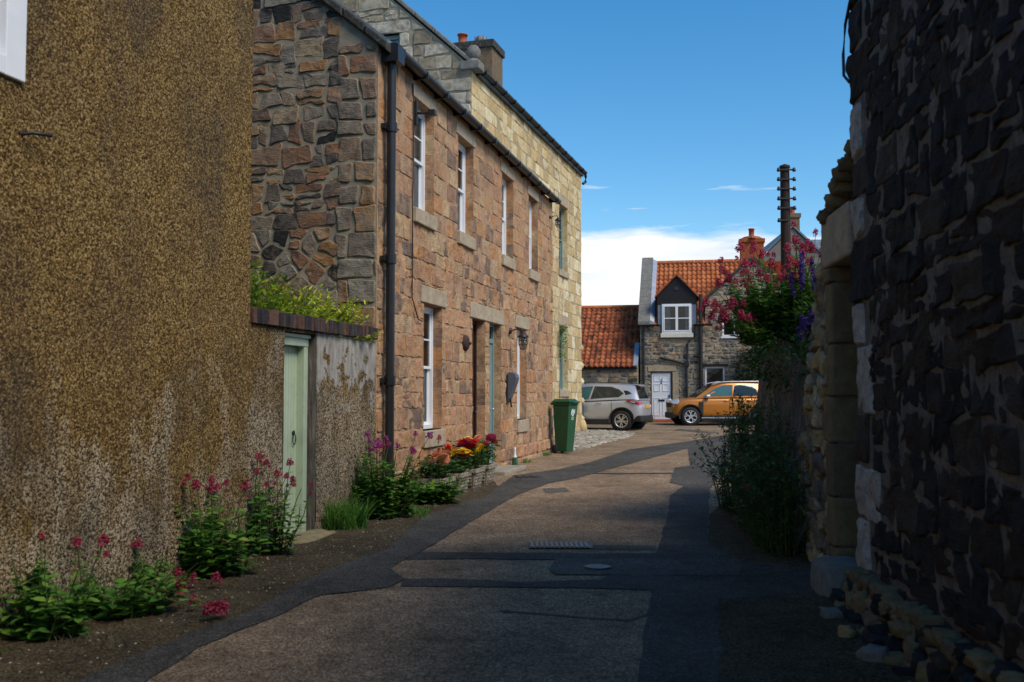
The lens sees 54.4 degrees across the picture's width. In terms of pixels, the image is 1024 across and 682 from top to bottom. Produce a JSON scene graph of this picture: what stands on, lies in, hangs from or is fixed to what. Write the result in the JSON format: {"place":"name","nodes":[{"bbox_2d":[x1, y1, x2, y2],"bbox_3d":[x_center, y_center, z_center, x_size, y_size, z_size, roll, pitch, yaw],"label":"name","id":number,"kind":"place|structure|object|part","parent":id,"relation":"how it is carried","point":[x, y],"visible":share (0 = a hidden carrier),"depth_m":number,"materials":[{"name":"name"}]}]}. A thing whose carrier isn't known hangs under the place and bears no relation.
{"place":"outdoors","nodes":[
{"label":"outdoors","id":0,"kind":"place"},
{"bbox_2d":[0,480,505,681],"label":"verge","id":1,"kind":"structure","parent":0,"point":[71,662],"depth_m":7.11,"materials":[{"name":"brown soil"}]},
{"bbox_2d":[0,596,3,651],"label":"valerian plant","id":2,"kind":"object","parent":1,"relation":"on","point":[1,609],"visible":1,"depth_m":6.02,"materials":[{"name":"green plant"}]},
{"bbox_2d":[0,530,109,640],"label":"valerian plant","id":3,"kind":"object","parent":1,"relation":"on","point":[42,616],"visible":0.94,"depth_m":6.31,"materials":[{"name":"green plant"}]},
{"bbox_2d":[53,630,132,647],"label":"grass tuft","id":4,"kind":"object","parent":1,"relation":"on","point":[110,642],"visible":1,"depth_m":6.17,"materials":[{"name":"green plant"}]},
{"bbox_2d":[56,551,200,619],"bbox_3d":[-2.727,1.720,6.987,1.078,0.421,0.706,0,-3,0],"label":"valerian plant","id":5,"kind":"object","parent":1,"relation":"on","point":[153,603],"visible":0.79,"depth_m":6.92,"materials":[{"name":"green plant"}]},
{"bbox_2d":[129,538,175,587],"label":"valerian plant","id":6,"kind":"object","parent":1,"relation":"on","point":[160,567],"visible":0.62,"depth_m":7.59,"materials":[{"name":"green plant"}]},
{"bbox_2d":[109,568,230,615],"bbox_3d":[-2.337,1.819,7.347,1.002,0.171,1.159,-1,-3,13],"label":"fallen valerian","id":7,"kind":"object","parent":1,"relation":"on","point":[221,606],"visible":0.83,"depth_m":7.00,"materials":[{"name":"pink plant"}]},
{"bbox_2d":[175,473,272,578],"bbox_3d":[-2.547,1.512,8.381,0.898,0.918,0.738,-2,-3,29],"label":"valerian plant","id":8,"kind":"object","parent":1,"relation":"on","point":[201,551],"visible":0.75,"depth_m":8.28,"materials":[{"name":"green plant"}]},
{"bbox_2d":[246,452,313,555],"bbox_3d":[-2.269,1.525,9.354,0.644,0.964,0.539,-2,-3,29],"label":"valerian plant","id":9,"kind":"object","parent":1,"relation":"on","point":[272,547],"visible":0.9,"depth_m":9.34,"materials":[{"name":"green plant"}]},
{"bbox_2d":[315,496,379,529],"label":"grass tuft","id":10,"kind":"object","parent":1,"relation":"on","point":[339,516],"visible":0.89,"depth_m":10.90,"materials":[{"name":"green plant"}]},
{"bbox_2d":[349,430,432,519],"bbox_3d":[-1.549,1.575,11.893,1.054,1.054,0.918,2,-3,-31],"label":"valerian plant","id":11,"kind":"object","parent":1,"relation":"on","point":[381,494],"visible":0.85,"depth_m":11.76,"materials":[{"name":"green plant"}]},
{"bbox_2d":[396,505,430,514],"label":"grass tuft","id":12,"kind":"object","parent":1,"relation":"on","point":[420,509],"visible":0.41,"depth_m":12.14,"materials":[{"name":"green plant"}]},
{"bbox_2d":[407,511,427,517],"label":"grass tuft","id":13,"kind":"object","parent":1,"relation":"on","point":[420,515],"visible":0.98,"depth_m":11.82,"materials":[{"name":"green plant"}]},
{"bbox_2d":[399,474,467,503],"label":"leafy plant","id":14,"kind":"object","parent":1,"relation":"on","point":[431,494],"visible":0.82,"depth_m":13.08,"materials":[{"name":"green plant"}]},
{"bbox_2d":[426,434,441,467],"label":"valerian plant","id":15,"kind":"object","parent":1,"relation":"on","point":[438,442],"visible":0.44,"depth_m":14.23,"materials":[{"name":"purple plant"}]},
{"bbox_2d":[417,475,455,490],"bbox_3d":[-1.037,2.022,13.696,0.390,0.295,0.560,-1,-3,14],"label":"planter","id":16,"kind":"object","parent":1,"relation":"on","point":[453,479],"visible":0.12,"depth_m":13.47,"materials":[{"name":"stone"}]},
{"bbox_2d":[411,450,461,478],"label":"bedding plant","id":17,"kind":"object","parent":16,"relation":"on","point":[440,467],"visible":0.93,"depth_m":13.59,"materials":[{"name":"green plant"}]},
{"bbox_2d":[446,471,471,493],"bbox_3d":[-0.848,2.053,14.457,0.390,0.295,0.530,-1,-3,14],"label":"planter","id":18,"kind":"object","parent":1,"relation":"on","point":[466,475],"visible":0.44,"depth_m":14.32,"materials":[{"name":"stone"}]},
{"bbox_2d":[441,443,473,473],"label":"bedding plant","id":19,"kind":"object","parent":18,"relation":"on","point":[464,453],"visible":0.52,"depth_m":14.40,"materials":[{"name":"green plant"}]},
{"bbox_2d":[460,467,484,487],"bbox_3d":[-0.661,2.084,15.204,0.390,0.295,0.510,-1,-3,14],"label":"planter","id":20,"kind":"object","parent":1,"relation":"on","point":[475,478],"visible":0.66,"depth_m":14.98,"materials":[{"name":"stone"}]},
{"bbox_2d":[450,436,487,468],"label":"bedding plant","id":21,"kind":"object","parent":20,"relation":"on","point":[468,442],"visible":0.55,"depth_m":15.08,"materials":[{"name":"green plant"}]},
{"bbox_2d":[473,463,496,483],"bbox_3d":[-0.485,2.113,15.912,0.390,0.295,0.490,-1,-3,14],"label":"planter","id":22,"kind":"object","parent":1,"relation":"on","point":[488,473],"visible":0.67,"depth_m":15.70,"materials":[{"name":"stone"}]},
{"bbox_2d":[473,433,500,464],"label":"bedding plant","id":23,"kind":"object","parent":22,"relation":"on","point":[490,438],"visible":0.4,"depth_m":15.89,"materials":[{"name":"green plant"}]},
{"bbox_2d":[0,422,754,681],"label":"road","id":24,"kind":"structure","parent":0,"point":[397,632],"depth_m":7.04,"materials":[{"name":"grey asphalt"}]},
{"bbox_2d":[71,434,735,681],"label":"road patch","id":25,"kind":"object","parent":24,"relation":"on","point":[376,570],"visible":0.89,"depth_m":8.53,"materials":[{"name":"grey asphalt"}]},
{"bbox_2d":[514,475,540,477],"bbox_3d":[0.261,2.284,16.785,0.420,0.018,0.340,1,-3,-11],"label":"stopcock cover","id":26,"kind":"object","parent":25,"relation":"on","point":[526,476],"visible":1,"depth_m":16.67,"materials":[{"name":"black metal"}]},
{"bbox_2d":[512,447,517,464],"bbox_3d":[0.053,2.182,18.612,0.107,0.380,0.110,-1,-3,14],"label":"spray bottle","id":27,"kind":"object","parent":24,"relation":"on","point":[514,460],"visible":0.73,"depth_m":18.58,"materials":[{"name":"green plastic"}]},
{"bbox_2d":[522,458,531,462],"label":"grass tuft","id":28,"kind":"object","parent":24,"relation":"on","point":[526,460],"visible":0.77,"depth_m":19.84,"materials":[{"name":"green plant"}]},
{"bbox_2d":[401,575,654,589],"bbox_3d":[0.155,1.949,8.051,2.097,0.009,0.592,0,-3,0],"label":"road patch","id":29,"kind":"object","parent":24,"relation":"on","point":[644,582],"visible":1,"depth_m":7.99,"materials":[{"name":"grey asphalt"}]},
{"bbox_2d":[407,552,657,559],"bbox_3d":[0.206,1.994,9.257,2.350,0.006,0.417,0,-3,0],"label":"road patch","id":30,"kind":"object","parent":24,"relation":"on","point":[470,555],"visible":1,"depth_m":9.26,"materials":[{"name":"grey asphalt"}]},
{"bbox_2d":[500,610,589,618],"bbox_3d":[0.223,1.912,6.969,0.677,0.004,0.051,-1,-3,19],"label":"road crack","id":31,"kind":"object","parent":24,"relation":"on","point":[544,614],"visible":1,"depth_m":6.96,"materials":[{"name":"black asphalt"}]},
{"bbox_2d":[542,487,568,492],"bbox_3d":[0.653,2.208,14.739,0.392,0.008,0.748,0,-3,0],"label":"road patch","id":32,"kind":"object","parent":24,"relation":"on","point":[551,490],"visible":1,"depth_m":14.69,"materials":[{"name":"grey asphalt"}]},
{"bbox_2d":[528,542,592,548],"bbox_3d":[0.473,2.009,9.806,0.620,0.018,0.360,0,-3,0],"label":"drain grate","id":33,"kind":"object","parent":24,"relation":"on","point":[559,545],"visible":1,"depth_m":9.71,"materials":[{"name":"black metal"}]},
{"bbox_2d":[550,399,579,452],"bbox_3d":[1.207,1.920,22.487,0.560,1.224,0.468,-2,-3,32],"label":"wheelie bin","id":34,"kind":"object","parent":24,"relation":"on","point":[564,413],"visible":1,"depth_m":22.36,"materials":[{"name":"green plastic"}]},
{"bbox_2d":[582,383,652,430],"bbox_3d":[2.708,2.314,34.956,4.198,1.664,2.100,-1,-3,22],"label":"suv","id":35,"kind":"object","parent":24,"relation":"on","point":[621,407],"visible":0.56,"depth_m":33.84,"materials":[{"name":"silver metal"}]},
{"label":"side window","id":36,"kind":"part","parent":35,"relation":"part of","materials":[{"name":"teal glass"}]},
{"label":"side window","id":37,"kind":"part","parent":35,"relation":"part of","materials":[{"name":"grey glass"}]},
{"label":"rear window","id":38,"kind":"part","parent":35,"relation":"part of","materials":[{"name":"black glass"}]},
{"bbox_2d":[590,614,647,620],"bbox_3d":[0.771,1.907,6.854,0.466,0.003,0.168,1,-3,-15],"label":"road crack","id":39,"kind":"object","parent":24,"relation":"on","point":[617,618],"visible":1,"depth_m":6.84,"materials":[{"name":"black asphalt"}]},
{"bbox_2d":[593,545,655,549],"bbox_3d":[1.093,2.014,9.707,0.606,0.005,0.263,0,-3,5],"label":"road patch","id":40,"kind":"object","parent":24,"relation":"on","point":[622,547],"visible":1,"depth_m":9.71,"materials":[{"name":"grey asphalt"}]},
{"bbox_2d":[593,473,671,473],"bbox_3d":[1.948,2.321,17.476,2.220,0.003,0.300,0,-3,0],"label":"road crack","id":41,"kind":"object","parent":24,"relation":"on","point":[632,473],"visible":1,"depth_m":17.42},
{"bbox_2d":[549,558,739,574],"bbox_3d":[1.191,1.972,8.714,1.747,0.011,0.789,0,-3,0],"label":"road patch","id":42,"kind":"object","parent":24,"relation":"on","point":[649,566],"visible":1,"depth_m":8.71,"materials":[{"name":"grey asphalt"}]},
{"bbox_2d":[583,564,611,569],"bbox_3d":[0.745,1.966,8.673,0.250,0.010,0.250,0,-3,0],"label":"manhole cover","id":43,"kind":"object","parent":42,"relation":"on","point":[597,566],"visible":1,"depth_m":8.65,"materials":[{"name":"black metal"}]},
{"bbox_2d":[676,429,718,433],"bbox_3d":[6.046,3.006,33.255,0.730,0.026,3.559,1,-3,-15],"label":"road patch","id":44,"kind":"object","parent":24,"relation":"on","point":[687,430],"visible":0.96,"depth_m":32.90,"materials":[{"name":"grey asphalt"}]},
{"bbox_2d":[665,381,758,425],"bbox_3d":[8.094,2.424,38.628,4.117,1.749,2.120,0,-3,-2],"label":"suv","id":45,"kind":"object","parent":24,"relation":"on","point":[705,402],"visible":0.62,"depth_m":37.77,"materials":[{"name":"orange paint"}]},
{"bbox_2d":[703,385,732,396],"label":"side window","id":46,"kind":"structure","parent":45,"relation":"in","point":[724,390],"depth_m":37.86,"materials":[{"name":"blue glass"}]},
{"bbox_2d":[733,385,756,395],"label":"side window","id":47,"kind":"structure","parent":45,"relation":"in","point":[747,390],"depth_m":37.91,"materials":[{"name":"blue glass"}]},
{"bbox_2d":[637,440,814,681],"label":"road patch","id":48,"kind":"object","parent":24,"relation":"on","point":[682,641],"visible":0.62,"depth_m":7.77,"materials":[{"name":"grey asphalt"}]},
{"bbox_2d":[777,164,796,280],"bbox_3d":[7.749,-1.133,28.072,0.550,7.820,0.377,0,-3,0],"label":"telegraph pole","id":49,"kind":"object","parent":24,"relation":"on","point":[784,188],"visible":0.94,"depth_m":28.11,"materials":[{"name":"brown wood"}]},
{"bbox_2d":[810,555,856,597],"bbox_3d":[2.555,1.883,7.744,0.418,0.376,0.615,0,-3,5],"label":"step stone","id":50,"kind":"object","parent":24,"relation":"on","point":[827,574],"visible":0.34,"depth_m":7.59,"materials":[{"name":"grey stone"}]},
{"bbox_2d":[573,429,634,450],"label":"cobbled pavement","id":51,"kind":"structure","parent":0,"point":[586,438],"depth_m":28.98,"materials":[{"name":"grey stone"}]},
{"bbox_2d":[402,0,851,305],"label":"sky","id":52,"kind":"structure","parent":0,"point":[681,117],"materials":[{"name":"blue"}]},
{"bbox_2d":[707,505,810,567],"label":"verge","id":53,"kind":"structure","parent":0,"point":[727,534],"depth_m":9.94,"materials":[{"name":"brown soil"}]},
{"bbox_2d":[694,415,737,514],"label":"seeding bush","id":54,"kind":"object","parent":53,"relation":"on","point":[725,501],"visible":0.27,"depth_m":12.51,"materials":[{"name":"green plant"}]},
{"bbox_2d":[690,419,808,556],"bbox_3d":[2.313,1.389,9.579,1.060,1.271,1.721,0,-3,0],"label":"seeding bush","id":55,"kind":"object","parent":53,"relation":"on","point":[771,520],"visible":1,"depth_m":9.45,"materials":[{"name":"green plant"}]},
{"bbox_2d":[711,384,794,530],"bbox_3d":[2.600,1.266,10.716,0.763,1.599,2.205,0,-3,0],"label":"seeding bush","id":56,"kind":"object","parent":53,"relation":"on","point":[743,423],"visible":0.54,"depth_m":10.77,"materials":[{"name":"green plant"}]},
{"bbox_2d":[718,592,914,681],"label":"verge","id":57,"kind":"structure","parent":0,"point":[795,637],"depth_m":6.18,"materials":[{"name":"grey asphalt"}]},
{"bbox_2d":[819,606,843,618],"bbox_3d":[2.211,1.890,6.894,0.154,0.092,0.128,0,-3,0],"label":"loose stone","id":58,"kind":"object","parent":57,"relation":"on","point":[830,612],"visible":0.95,"depth_m":6.85,"materials":[{"name":"grey stone"}]},
{"bbox_2d":[838,625,855,637],"bbox_3d":[2.150,1.872,6.397,0.111,0.086,0.133,-1,-3,15],"label":"loose stone","id":59,"kind":"object","parent":57,"relation":"on","point":[846,631],"visible":0.95,"depth_m":6.35,"materials":[{"name":"beige stone"}]},
{"bbox_2d":[855,643,889,662],"bbox_3d":[2.125,1.845,5.856,0.203,0.111,0.140,-2,-3,31],"label":"loose stone","id":60,"kind":"object","parent":57,"relation":"on","point":[869,652],"visible":0.76,"depth_m":5.82,"materials":[{"name":"grey stone"}]},
{"bbox_3d":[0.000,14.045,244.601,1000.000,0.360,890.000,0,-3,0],"label":"ground","id":61,"kind":"structure","parent":0,"visible":0},
{"bbox_2d":[0,0,253,640],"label":"pebbledashed house","id":62,"kind":"structure","parent":61,"relation":"on","point":[125,194],"depth_m":7.50,"materials":[{"name":"pebbledash render"},{"name":"white painted wood"}]},
{"bbox_2d":[0,0,26,82],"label":"sash window","id":63,"kind":"structure","parent":62,"relation":"in","point":[13,13],"depth_m":6.41,"materials":[{"name":"white paint"}]},
{"bbox_2d":[246,307,377,554],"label":"garden wall","id":64,"kind":"structure","parent":61,"relation":"on","point":[312,411],"depth_m":10.73,"materials":[{"name":"concrete"}]},
{"bbox_2d":[283,346,296,536],"bbox_3d":[-2.381,1.057,10.408,0.065,2.018,0.525,-1,-3,14],"label":"door","id":65,"kind":"structure","parent":64,"relation":"in","point":[290,352],"depth_m":10.52,"materials":[{"name":"green paint"}]},
{"bbox_2d":[250,258,383,343],"bbox_3d":[-2.486,-0.226,11.055,1.363,1.196,3.464,-1,-3,14],"label":"golden shrub","id":66,"kind":"object","parent":64,"relation":"on","point":[279,302],"visible":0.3,"depth_m":11.04,"materials":[{"name":"green plant"}]},
{"bbox_2d":[250,0,560,505],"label":"sandstone house","id":67,"kind":"structure","parent":61,"relation":"on","point":[433,235],"depth_m":13.50,"materials":[{"name":"stone"}]},
{"bbox_2d":[412,82,436,231],"bbox_3d":[-1.358,-2.614,14.386,0.300,1.950,1.090,-1,-3,14],"label":"sash window","id":68,"kind":"structure","parent":67,"relation":"in","point":[420,217],"depth_m":14.70,"materials":[{"name":"white paint"}]},
{"bbox_2d":[414,101,436,125],"bbox_3d":[-1.223,-3.189,13.902,0.330,0.340,0.100,-1,-3,14],"label":"iron bracket","id":69,"kind":"object","parent":67,"relation":"attached to","point":[431,112],"visible":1,"depth_m":13.90,"materials":[{"name":"black metal"}]},
{"bbox_2d":[420,284,446,447],"bbox_3d":[-1.255,0.387,14.665,0.290,2.325,1.180,-1,-3,14],"label":"sash window","id":70,"kind":"structure","parent":67,"relation":"in","point":[428,295],"depth_m":14.96,"materials":[{"name":"white paint"}]},
{"bbox_2d":[456,121,475,250],"bbox_3d":[-0.853,-2.510,16.412,0.300,1.950,1.090,-1,-3,14],"label":"sash window","id":71,"kind":"structure","parent":67,"relation":"in","point":[463,239],"depth_m":16.74,"materials":[{"name":"white paint"}]},
{"bbox_2d":[462,335,470,350],"bbox_3d":[-0.721,0.032,16.181,0.125,0.260,0.260,-1,-3,14],"label":"anchor plate","id":72,"kind":"object","parent":67,"relation":"attached to","point":[466,342],"visible":1,"depth_m":16.11,"materials":[{"name":"black metal"}]},
{"bbox_2d":[472,320,476,449],"bbox_3d":[-0.740,0.956,17.015,0.140,2.640,0.800,-1,-3,14],"label":"front door","id":73,"kind":"structure","parent":67,"relation":"in","point":[474,330],"depth_m":17.34,"materials":[{"name":"brown paint"}]},
{"bbox_2d":[489,324,493,462],"bbox_3d":[-0.458,0.980,18.068,0.140,2.620,0.820,-1,-3,14],"label":"front door","id":74,"kind":"structure","parent":67,"relation":"in","point":[491,333],"depth_m":18.38,"materials":[{"name":"teal paint"}]},
{"bbox_2d":[500,161,515,270],"bbox_3d":[-0.175,-2.370,19.124,0.300,1.950,1.070,-1,-3,14],"label":"sash window","id":75,"kind":"structure","parent":67,"relation":"in","point":[506,261],"depth_m":19.45,"materials":[{"name":"white paint"}]},
{"bbox_2d":[505,372,518,406],"bbox_3d":[0.009,0.926,18.873,0.220,0.668,0.260,-1,-3,14],"label":"charging box","id":76,"kind":"object","parent":67,"relation":"attached to","point":[512,380],"visible":1,"depth_m":18.77,"materials":[{"name":"grey plastic"}]},
{"bbox_2d":[509,328,528,349],"bbox_3d":[0.130,-0.044,19.017,0.386,0.428,0.224,-1,-3,14],"label":"wall lamp","id":77,"kind":"object","parent":67,"relation":"attached to","point":[522,335],"visible":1,"depth_m":18.97,"materials":[{"name":"black metal"}]},
{"bbox_2d":[515,314,528,432],"bbox_3d":[0.100,0.667,20.102,0.290,2.325,1.140,-1,-3,14],"label":"sash window","id":78,"kind":"structure","parent":67,"relation":"in","point":[521,322],"depth_m":20.34,"materials":[{"name":"white paint"}]},
{"bbox_2d":[527,185,539,282],"bbox_3d":[0.362,-2.259,21.286,0.300,1.950,1.070,-1,-3,14],"label":"sash window","id":79,"kind":"structure","parent":67,"relation":"in","point":[533,275],"depth_m":21.46,"materials":[{"name":"white paint"}]},
{"bbox_2d":[550,215,560,226],"bbox_3d":[1.002,-2.751,22.891,0.264,0.293,0.153,-1,-3,14],"label":"wall lamp","id":80,"kind":"object","parent":67,"relation":"attached to","point":[557,221],"visible":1,"depth_m":22.86,"materials":[{"name":"black metal"}]},
{"bbox_2d":[336,0,587,435],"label":"yellow house","id":81,"kind":"structure","parent":61,"relation":"on","point":[466,74],"depth_m":27.98,"materials":[{"name":"stone"}]},
{"bbox_2d":[385,35,398,42],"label":"gable window","id":82,"kind":"structure","parent":81,"relation":"in","point":[395,38],"depth_m":23.76,"materials":[{"name":"glass"}]},
{"bbox_2d":[559,324,567,398],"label":"climbing plant","id":83,"kind":"object","parent":81,"relation":"attached to","point":[561,336],"visible":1,"depth_m":30.60,"materials":[{"name":"green plant"}]},
{"bbox_2d":[558,192,569,278],"bbox_3d":[1.520,-3.302,31.546,0.320,2.580,1.320,-1,-3,16],"label":"sash window","id":84,"kind":"structure","parent":81,"relation":"in","point":[564,201],"depth_m":32.01,"materials":[{"name":"teal paint"}]},
{"bbox_2d":[558,315,569,396],"bbox_3d":[1.520,0.488,31.351,0.320,2.530,1.320,-1,-3,16],"label":"sash window","id":85,"kind":"structure","parent":81,"relation":"in","point":[562,320],"depth_m":31.80,"materials":[{"name":"teal paint"}]},
{"bbox_2d":[581,305,639,383],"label":"outbuilding","id":86,"kind":"structure","parent":61,"relation":"on","point":[610,352],"depth_m":42.97,"materials":[{"name":"orange tile"}]},
{"bbox_2d":[638,228,793,421],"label":"stone cottage","id":87,"kind":"structure","parent":61,"relation":"on","point":[686,350],"depth_m":41.54,"materials":[{"name":"grey stone"}]},
{"bbox_2d":[650,372,671,419],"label":"door","id":88,"kind":"structure","parent":87,"relation":"in","point":[661,382],"depth_m":41.57,"materials":[{"name":"white paint"}]},
{"bbox_2d":[705,367,724,385],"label":"window","id":89,"kind":"structure","parent":87,"relation":"in","point":[705,367],"depth_m":41.22,"materials":[{"name":"white paint"}]},
{"bbox_2d":[721,317,739,337],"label":"window","id":90,"kind":"structure","parent":87,"relation":"in","point":[723,336],"depth_m":41.10,"materials":[{"name":"white paint"}]},
{"bbox_2d":[731,339,762,382],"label":"hedge bush","id":91,"kind":"object","parent":61,"relation":"on","point":[746,377],"visible":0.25,"depth_m":39.91,"materials":[{"name":"green plant"}]},
{"bbox_2d":[751,337,810,555],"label":"retaining wall","id":92,"kind":"structure","parent":61,"relation":"on","point":[794,397],"depth_m":10.37,"materials":[{"name":"stone"}]},
{"bbox_2d":[699,296,777,345],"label":"valerian plant","id":93,"kind":"object","parent":92,"relation":"on","point":[741,331],"visible":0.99,"depth_m":10.94,"materials":[{"name":"pink plant"}]},
{"bbox_2d":[715,236,821,339],"bbox_3d":[2.947,-0.595,11.397,1.338,1.168,1.478,0,-3,0],"label":"valerian plant","id":94,"kind":"object","parent":92,"relation":"on","point":[772,312],"visible":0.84,"depth_m":11.10,"materials":[{"name":"green plant"}]},
{"bbox_2d":[749,325,811,397],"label":"trailing plant","id":95,"kind":"object","parent":92,"relation":"on","point":[765,374],"visible":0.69,"depth_m":10.67,"materials":[{"name":"green plant"}]},
{"bbox_2d":[780,220,817,337],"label":"valerian plant","id":96,"kind":"object","parent":92,"relation":"on","point":[786,245],"visible":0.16,"depth_m":11.14,"materials":[{"name":"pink plant"}]},
{"bbox_2d":[785,285,813,342],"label":"plant","id":97,"kind":"object","parent":92,"relation":"on","point":[797,313],"visible":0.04,"depth_m":10.82,"materials":[{"name":"green plant"}]},
{"bbox_2d":[789,250,817,355],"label":"salvia plant","id":98,"kind":"object","parent":92,"relation":"on","point":[814,279],"visible":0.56,"depth_m":10.54,"materials":[{"name":"purple plant"}]},
{"bbox_2d":[797,309,814,373],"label":"salvia plant","id":99,"kind":"object","parent":92,"relation":"on","point":[803,323],"visible":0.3,"depth_m":10.04,"materials":[{"name":"purple plant"}]},
{"bbox_2d":[764,206,821,277],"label":"grey house","id":100,"kind":"structure","parent":61,"relation":"on","point":[774,245],"depth_m":58.91,"materials":[{"name":"stone"}]},
{"bbox_2d":[797,139,859,561],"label":"rubble wall","id":101,"kind":"structure","parent":61,"relation":"on","point":[826,442],"depth_m":8.22,"materials":[{"name":"stone"}]},
{"bbox_2d":[827,0,1023,681],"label":"dark stone house","id":102,"kind":"structure","parent":61,"relation":"on","point":[932,590],"depth_m":5.61,"materials":[{"name":"dark rubble stone"},{"name":"pale dressed stone"},{"name":"mortar"}]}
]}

